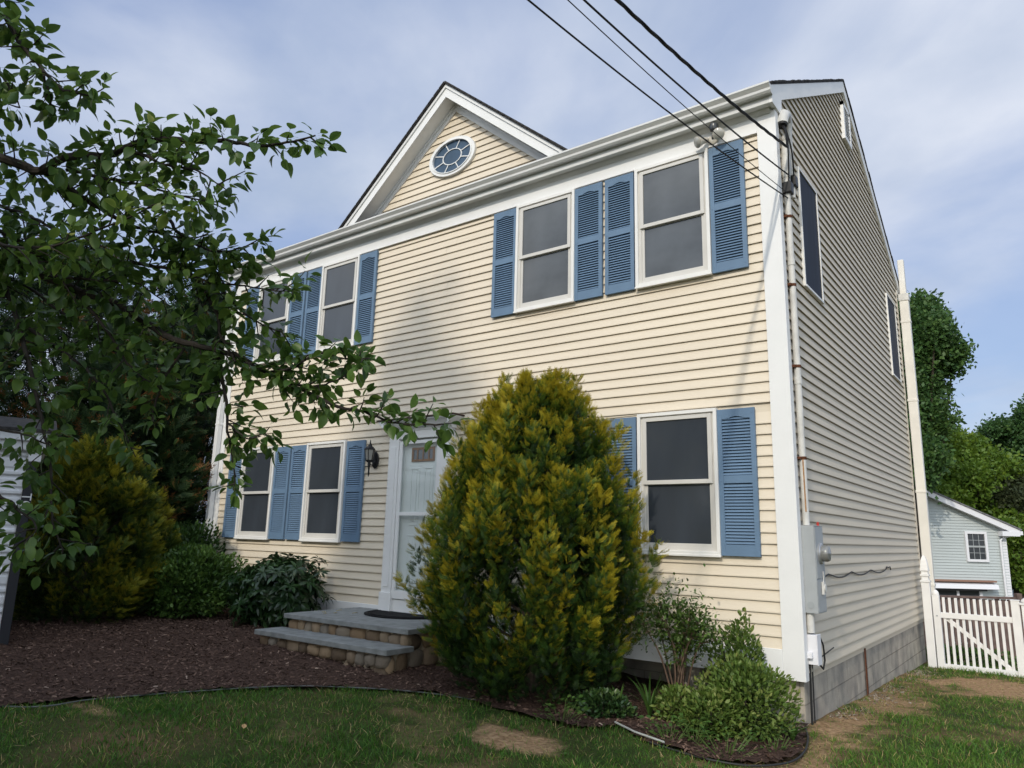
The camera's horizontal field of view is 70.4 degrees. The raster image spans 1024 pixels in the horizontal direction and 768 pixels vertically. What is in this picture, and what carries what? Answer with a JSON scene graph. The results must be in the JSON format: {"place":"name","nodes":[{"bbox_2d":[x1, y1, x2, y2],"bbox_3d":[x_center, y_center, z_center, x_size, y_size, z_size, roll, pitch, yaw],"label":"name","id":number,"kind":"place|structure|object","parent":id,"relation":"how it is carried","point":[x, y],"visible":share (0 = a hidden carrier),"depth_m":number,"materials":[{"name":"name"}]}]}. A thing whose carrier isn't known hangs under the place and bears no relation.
{"place":"outdoors","nodes":[
{"label":"outdoors","id":0,"kind":"place"},
{"bbox_2d":[0,644,1023,767],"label":"lawn ground","id":1,"kind":"structure","parent":0,"point":[537,738],"depth_m":5.55,"materials":[{"name":"green plant"}]},
{"bbox_2d":[0,416,56,644],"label":"shed","id":2,"kind":"structure","parent":1,"relation":"on","point":[9,578],"depth_m":7.82,"materials":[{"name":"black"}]},
{"bbox_2d":[0,228,187,594],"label":"evergreen tree","id":3,"kind":"object","parent":1,"relation":"on","point":[15,404],"visible":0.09,"depth_m":12.30,"materials":[{"name":"green plant"}]},
{"bbox_2d":[17,349,216,605],"bbox_3d":[-6.855,1.561,12.281,4.213,4.682,4.540,-7,-15,36],"label":"evergreen tree","id":4,"kind":"object","parent":1,"relation":"on","point":[184,501],"visible":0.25,"depth_m":12.01,"materials":[{"name":"green plant"}]},
{"bbox_2d":[73,276,235,584],"bbox_3d":[-6.194,0.902,14.040,4.854,6.642,4.793,-7,-15,36],"label":"evergreen tree","id":5,"kind":"object","parent":1,"relation":"on","point":[210,332],"visible":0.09,"depth_m":13.27,"materials":[{"name":"green plant"}]},
{"bbox_2d":[145,288,220,466],"bbox_3d":[-12.007,1.574,26.970,7.169,11.071,6.578,-7,-15,36],"label":"deciduous tree","id":6,"kind":"object","parent":1,"relation":"on","point":[211,410],"visible":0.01,"depth_m":25.80,"materials":[{"name":"green plant"}]},
{"bbox_2d":[0,0,473,589],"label":"pear tree","id":7,"kind":"object","parent":1,"relation":"on","point":[24,254],"visible":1,"depth_m":2.89,"materials":[{"name":"green plant"}]},
{"bbox_2d":[0,685,474,707],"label":"bed edging","id":8,"kind":"object","parent":1,"relation":"on","point":[233,688],"visible":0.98,"depth_m":6.39,"materials":[{"name":"black plastic"}]},
{"bbox_2d":[254,607,461,674],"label":"entry steps","id":9,"kind":"structure","parent":1,"relation":"on","point":[384,646],"depth_m":7.82,"materials":[{"name":"stone"}]},
{"bbox_2d":[364,610,428,618],"bbox_3d":[-1.423,2.770,8.696,1.120,0.018,0.520,-7,-15,36],"label":"doormat","id":10,"kind":"object","parent":9,"relation":"on","point":[385,614],"visible":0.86,"depth_m":8.66,"materials":[{"name":"black rubber"}]},
{"bbox_2d":[0,594,808,762],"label":"mulch bed","id":11,"kind":"object","parent":1,"relation":"on","point":[120,690],"visible":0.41,"depth_m":6.96,"materials":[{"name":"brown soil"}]},
{"bbox_2d":[12,433,184,624],"bbox_3d":[-5.715,2.002,10.003,2.431,2.654,2.549,-7,-15,36],"label":"golden conifer","id":12,"kind":"object","parent":11,"relation":"on","point":[96,477],"visible":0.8,"depth_m":9.56,"materials":[{"name":"green plant"}]},
{"bbox_2d":[134,517,225,607],"bbox_3d":[-5.268,2.877,11.527,1.502,1.525,1.731,3,-12,-9],"label":"evergreen shrub","id":13,"kind":"object","parent":11,"relation":"on","point":[193,530],"visible":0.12,"depth_m":11.47,"materials":[{"name":"green plant"}]},
{"bbox_2d":[138,542,248,618],"bbox_3d":[-4.605,2.802,10.265,1.778,1.129,1.584,-7,-15,36],"label":"rounded shrub","id":14,"kind":"object","parent":11,"relation":"on","point":[207,563],"visible":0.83,"depth_m":9.94,"materials":[{"name":"green plant"}]},
{"bbox_2d":[224,564,253,616],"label":"rounded shrub","id":15,"kind":"object","parent":11,"relation":"on","point":[228,602],"visible":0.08,"depth_m":10.14,"materials":[{"name":"green plant"}]},
{"bbox_2d":[219,551,334,627],"bbox_3d":[-3.128,2.825,9.760,1.498,1.108,1.194,-7,-15,36],"label":"rhododendron bush","id":16,"kind":"object","parent":11,"relation":"on","point":[274,589],"visible":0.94,"depth_m":9.44,"materials":[{"name":"green plant"}]},
{"bbox_2d":[393,366,669,710],"bbox_3d":[0.109,1.351,6.986,2.507,3.377,2.373,-7,-15,36],"label":"golden conifer","id":17,"kind":"object","parent":11,"relation":"on","point":[548,422],"visible":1,"depth_m":6.53,"materials":[{"name":"green plant"}]},
{"bbox_2d":[533,694,591,725],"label":"broadleaf weed","id":18,"kind":"object","parent":11,"relation":"on","point":[585,708],"visible":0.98,"depth_m":5.94,"materials":[{"name":"green plant"}]},
{"bbox_2d":[565,687,640,719],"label":"evergreen shrub","id":19,"kind":"object","parent":11,"relation":"on","point":[602,696],"visible":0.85,"depth_m":6.15,"materials":[{"name":"green plant"}]},
{"bbox_2d":[603,683,630,708],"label":"strap leaf clump","id":20,"kind":"object","parent":11,"relation":"on","point":[621,694],"visible":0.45,"depth_m":6.27,"materials":[{"name":"green plant"}]},
{"bbox_2d":[614,721,664,742],"bbox_3d":[0.977,2.716,5.663,0.046,0.042,0.555,9,-14,-32],"label":"pipe length","id":21,"kind":"object","parent":11,"relation":"on","point":[650,737],"visible":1,"depth_m":5.61,"materials":[{"name":"white plastic"}]},
{"bbox_2d":[628,673,672,715],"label":"strap leaf clump","id":22,"kind":"object","parent":11,"relation":"on","point":[648,700],"visible":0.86,"depth_m":6.18,"materials":[{"name":"green plant"}]},
{"bbox_2d":[638,710,694,745],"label":"broadleaf weed","id":23,"kind":"object","parent":11,"relation":"on","point":[658,726],"visible":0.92,"depth_m":5.63,"materials":[{"name":"green plant"}]},
{"bbox_2d":[602,563,748,710],"bbox_3d":[1.443,2.319,6.571,1.363,1.387,0.636,-7,-15,36],"label":"leggy shrub","id":24,"kind":"object","parent":11,"relation":"on","point":[692,633],"visible":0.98,"depth_m":6.49,"materials":[{"name":"green plant"}]},
{"bbox_2d":[650,682,703,723],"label":"corner shrub","id":25,"kind":"object","parent":11,"relation":"on","point":[663,700],"visible":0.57,"depth_m":6.09,"materials":[{"name":"green plant"}]},
{"bbox_2d":[671,712,715,743],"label":"broadleaf weed","id":26,"kind":"object","parent":11,"relation":"on","point":[697,723],"visible":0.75,"depth_m":5.64,"materials":[{"name":"green plant"}]},
{"bbox_2d":[670,682,751,740],"bbox_3d":[1.600,2.654,5.828,0.556,0.507,0.553,3,-12,-8],"label":"corner shrub","id":27,"kind":"object","parent":11,"relation":"on","point":[694,698],"visible":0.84,"depth_m":5.74,"materials":[{"name":"green plant"}]},
{"bbox_2d":[685,721,763,760],"bbox_3d":[1.587,2.651,5.364,0.557,0.216,0.554,-7,-15,36],"label":"broadleaf weed","id":28,"kind":"object","parent":11,"relation":"on","point":[726,738],"visible":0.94,"depth_m":5.36,"materials":[{"name":"green plant"}]},
{"bbox_2d":[704,607,767,721],"bbox_3d":[1.985,2.487,6.332,0.584,1.068,0.475,-7,-15,36],"label":"corner shrub","id":29,"kind":"object","parent":11,"relation":"on","point":[743,635],"visible":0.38,"depth_m":6.32,"materials":[{"name":"green plant"}]},
{"bbox_2d":[693,651,804,742],"bbox_3d":[1.921,2.575,5.933,0.923,0.734,0.765,-7,-15,36],"label":"corner shrub","id":30,"kind":"object","parent":11,"relation":"on","point":[749,678],"visible":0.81,"depth_m":5.80,"materials":[{"name":"green plant"}]},
{"bbox_2d":[747,725,800,751],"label":"broadleaf weed","id":31,"kind":"object","parent":11,"relation":"on","point":[766,734],"visible":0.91,"depth_m":5.47,"materials":[{"name":"green plant"}]},
{"bbox_2d":[775,716,811,740],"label":"strap leaf clump","id":32,"kind":"object","parent":11,"relation":"on","point":[795,732],"visible":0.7,"depth_m":5.73,"materials":[{"name":"green plant"}]},
{"bbox_2d":[10,684,1008,767],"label":"lawn clover","id":33,"kind":"object","parent":1,"relation":"on","point":[545,751],"visible":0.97,"depth_m":5.43,"materials":[{"name":"green plant"}]},
{"bbox_2d":[8,662,1023,767],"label":"dry thatch","id":34,"kind":"object","parent":1,"relation":"on","point":[618,738],"visible":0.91,"depth_m":5.91,"materials":[{"name":"beige plant"}]},
{"bbox_2d":[204,79,926,724],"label":"house","id":35,"kind":"structure","parent":1,"relation":"on","point":[466,253],"depth_m":8.72,"materials":[{"name":"beige plastic"}]},
{"bbox_2d":[233,446,275,539],"bbox_3d":[-4.048,1.720,11.466,0.874,1.438,0.068,-7,-15,36],"label":"window","id":36,"kind":"structure","parent":35,"relation":"in","point":[253,515],"depth_m":11.44,"materials":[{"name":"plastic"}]},
{"bbox_2d":[253,275,291,364],"bbox_3d":[-3.964,-1.042,12.035,0.874,1.421,0.068,-7,-15,36],"label":"window","id":37,"kind":"structure","parent":35,"relation":"in","point":[281,310],"depth_m":12.03,"materials":[{"name":"plastic"}]},
{"bbox_2d":[298,440,348,542],"bbox_3d":[-2.728,1.550,10.498,0.874,1.438,0.068,-7,-15,36],"label":"window","id":38,"kind":"structure","parent":35,"relation":"in","point":[324,477],"depth_m":10.50,"materials":[{"name":"plastic"}]},
{"bbox_2d":[316,254,359,351],"bbox_3d":[-2.645,-1.212,11.068,0.874,1.421,0.068,-7,-15,36],"label":"window","id":39,"kind":"structure","parent":35,"relation":"in","point":[340,279],"depth_m":11.08,"materials":[{"name":"plastic"}]},
{"bbox_2d":[364,440,378,476],"bbox_3d":[-1.928,1.016,9.914,0.156,0.505,0.189,-7,-15,36],"label":"wall lantern","id":40,"kind":"object","parent":35,"relation":"attached to","point":[371,455],"depth_m":9.88,"materials":[{"name":"black metal"}]},
{"bbox_2d":[391,439,439,600],"bbox_3d":[-1.232,1.714,9.261,0.730,2.015,0.055,-7,-15,36],"label":"storm door","id":41,"kind":"structure","parent":35,"relation":"in","point":[396,594],"depth_m":9.36,"materials":[{"name":"white paint"}]},
{"bbox_2d":[396,437,438,599],"bbox_3d":[-1.204,1.715,9.300,0.740,2.050,0.092,-7,-15,36],"label":"front door","id":42,"kind":"structure","parent":35,"relation":"in","point":[419,467],"depth_m":9.40,"materials":[{"name":"paint"}]},
{"bbox_2d":[429,135,476,177],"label":"oval window","id":43,"kind":"structure","parent":35,"relation":"in","point":[456,153],"depth_m":10.67,"materials":[{"name":"white paint"}]},
{"bbox_2d":[513,189,575,313],"bbox_3d":[0.399,-1.604,8.835,0.874,1.421,0.068,-7,-15,36],"label":"window","id":44,"kind":"structure","parent":35,"relation":"in","point":[545,227],"depth_m":8.83,"materials":[{"name":"plastic"}]},
{"bbox_2d":[634,148,712,289],"bbox_3d":[1.731,-1.775,7.859,0.874,1.421,0.068,-7,-15,36],"label":"window","id":45,"kind":"structure","parent":35,"relation":"in","point":[672,196],"depth_m":7.85,"materials":[{"name":"plastic"}]},
{"bbox_2d":[637,408,722,556],"bbox_3d":[1.661,0.986,7.279,0.874,1.438,0.068,-7,-15,36],"label":"window","id":46,"kind":"structure","parent":35,"relation":"in","point":[677,451],"depth_m":7.26,"materials":[{"name":"plastic"}]},
{"bbox_2d":[694,122,724,147],"bbox_3d":[2.094,-2.634,7.680,0.346,0.242,0.179,-7,-15,36],"label":"floodlight","id":47,"kind":"object","parent":35,"relation":"attached to","point":[713,139],"visible":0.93,"depth_m":7.65,"materials":[{"name":"beige"}]},
{"bbox_2d":[778,109,809,524],"bbox_3d":[2.792,-0.785,7.139,0.131,4.273,0.380,-7,-15,36],"label":"service conduit","id":48,"kind":"object","parent":35,"relation":"attached to","point":[789,184],"visible":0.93,"depth_m":7.10,"materials":[{"name":"grey metal"}]},
{"bbox_2d":[527,0,787,197],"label":"power cable","id":49,"kind":"object","parent":48,"relation":"attached to","point":[585,46],"visible":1,"depth_m":5.12,"materials":[{"name":"black rubber"}]},
{"bbox_2d":[567,0,786,192],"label":"power cable","id":50,"kind":"object","parent":48,"relation":"attached to","point":[666,90],"visible":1,"depth_m":5.25,"materials":[{"name":"black rubber"}]},
{"bbox_2d":[583,0,789,175],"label":"power cable","id":51,"kind":"object","parent":48,"relation":"attached to","point":[648,58],"visible":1,"depth_m":5.34,"materials":[{"name":"black rubber"}]},
{"bbox_2d":[614,0,788,147],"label":"power cable","id":52,"kind":"object","parent":48,"relation":"attached to","point":[664,43],"visible":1,"depth_m":5.50,"materials":[{"name":"black rubber"}]},
{"bbox_2d":[796,166,823,303],"bbox_3d":[3.319,-1.638,8.066,0.034,1.370,0.745,-7,-15,36],"label":"window","id":53,"kind":"structure","parent":35,"relation":"in","point":[807,199],"depth_m":8.04,"materials":[{"name":"black glass"}]},
{"bbox_2d":[801,522,830,613],"bbox_3d":[2.792,1.661,6.601,0.204,0.805,0.291,-7,-15,36],"label":"electric meter","id":54,"kind":"object","parent":35,"relation":"attached to","point":[816,553],"visible":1,"depth_m":6.53,"materials":[{"name":"grey paint"}]},
{"bbox_2d":[806,613,833,724],"bbox_3d":[2.843,2.650,6.616,0.107,1.119,0.786,-7,-15,36],"label":"utility box","id":55,"kind":"object","parent":35,"relation":"attached to","point":[814,652],"visible":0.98,"depth_m":6.40,"materials":[{"name":"white plastic"}]},
{"bbox_2d":[825,566,890,577],"bbox_3d":[3.972,2.148,8.285,0.020,0.077,3.757,-7,-15,36],"label":"wall cable","id":56,"kind":"object","parent":35,"relation":"attached to","point":[856,573],"depth_m":8.07,"materials":[{"name":"black plastic"}]},
{"bbox_2d":[885,293,901,382],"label":"window","id":57,"kind":"structure","parent":35,"relation":"in","point":[890,306],"depth_m":11.93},
{"bbox_2d":[897,259,935,638],"bbox_3d":[6.863,0.981,12.297,0.165,6.520,0.140,-7,-15,36],"label":"vent pipe","id":58,"kind":"object","parent":35,"relation":"attached to","point":[916,439],"visible":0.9,"depth_m":12.31,"materials":[{"name":"white plastic"}]},
{"bbox_2d":[649,728,808,766],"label":"bed edging","id":59,"kind":"object","parent":1,"relation":"on","point":[766,765],"visible":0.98,"depth_m":5.23,"materials":[{"name":"black plastic"}]},
{"bbox_2d":[830,666,945,719],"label":"gravel","id":60,"kind":"structure","parent":1,"relation":"on","point":[874,696],"depth_m":8.05,"materials":[{"name":"beige gravel"}]},
{"bbox_2d":[920,555,937,667],"bbox_3d":[6.417,3.581,11.171,0.139,1.846,0.139,-7,-15,36],"label":"fence post","id":61,"kind":"object","parent":1,"relation":"on","point":[925,581],"visible":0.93,"depth_m":11.14,"materials":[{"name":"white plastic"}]},
{"bbox_2d":[932,590,1023,677],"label":"picket gate","id":62,"kind":"structure","parent":61,"relation":"attached to","point":[1014,619],"depth_m":10.74,"materials":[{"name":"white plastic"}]},
{"bbox_2d":[897,288,978,559],"bbox_3d":[16.768,3.016,30.790,5.951,15.663,6.102,-7,-15,36],"label":"deciduous tree","id":63,"kind":"object","parent":1,"relation":"on","point":[941,354],"visible":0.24,"depth_m":30.09,"materials":[{"name":"green plant"}]},
{"bbox_2d":[925,643,1017,669],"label":"garden plants","id":64,"kind":"object","parent":1,"relation":"on","point":[976,655],"visible":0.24,"depth_m":12.62,"materials":[{"name":"green plant"}]},
{"bbox_2d":[923,593,1023,657],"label":"wooden fence","id":65,"kind":"object","parent":1,"relation":"on","point":[1017,596],"visible":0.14,"depth_m":13.91,"materials":[{"name":"wood"}]},
{"bbox_2d":[927,490,1022,643],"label":"neighbour house","id":66,"kind":"structure","parent":1,"relation":"on","point":[969,551],"depth_m":30.02,"materials":[{"name":"grey"}]},
{"bbox_2d":[937,588,985,641],"bbox_3d":[17.859,9.337,29.535,2.722,2.180,0.078,1,-12,0],"label":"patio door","id":67,"kind":"structure","parent":66,"relation":"in","point":[941,592],"depth_m":29.68,"materials":[{"name":"black"}]},
{"bbox_2d":[964,531,989,561],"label":"window","id":68,"kind":"structure","parent":66,"relation":"in","point":[976,543],"depth_m":30.06,"materials":[{"name":"white wood"}]},
{"bbox_2d":[933,421,1023,523],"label":"deciduous tree","id":69,"kind":"object","parent":1,"relation":"on","point":[977,467],"visible":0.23,"depth_m":35.40,"materials":[{"name":"green plant"}]},
{"bbox_2d":[973,393,1023,464],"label":"deciduous tree","id":70,"kind":"object","parent":1,"relation":"on","point":[1008,432],"visible":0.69,"depth_m":43.86,"materials":[{"name":"green plant"}]},
{"bbox_2d":[983,469,1023,598],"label":"brush tree","id":71,"kind":"object","parent":1,"relation":"on","point":[1014,493],"visible":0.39,"depth_m":35.13,"materials":[{"name":"green plant"}]},
{"bbox_2d":[993,514,1023,597],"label":"deciduous tree","id":72,"kind":"object","parent":1,"relation":"on","point":[1015,546],"visible":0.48,"depth_m":32.37,"materials":[{"name":"green plant"}]},
{"bbox_2d":[1019,598,1023,625],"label":"fence section","id":73,"kind":"object","parent":1,"relation":"on","point":[1022,604],"visible":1,"depth_m":10.45,"materials":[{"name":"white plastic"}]},
{"bbox_2d":[0,0,1023,527],"label":"sky","id":74,"kind":"structure","parent":0,"point":[935,88],"materials":[{"name":"blue"}]}
]}

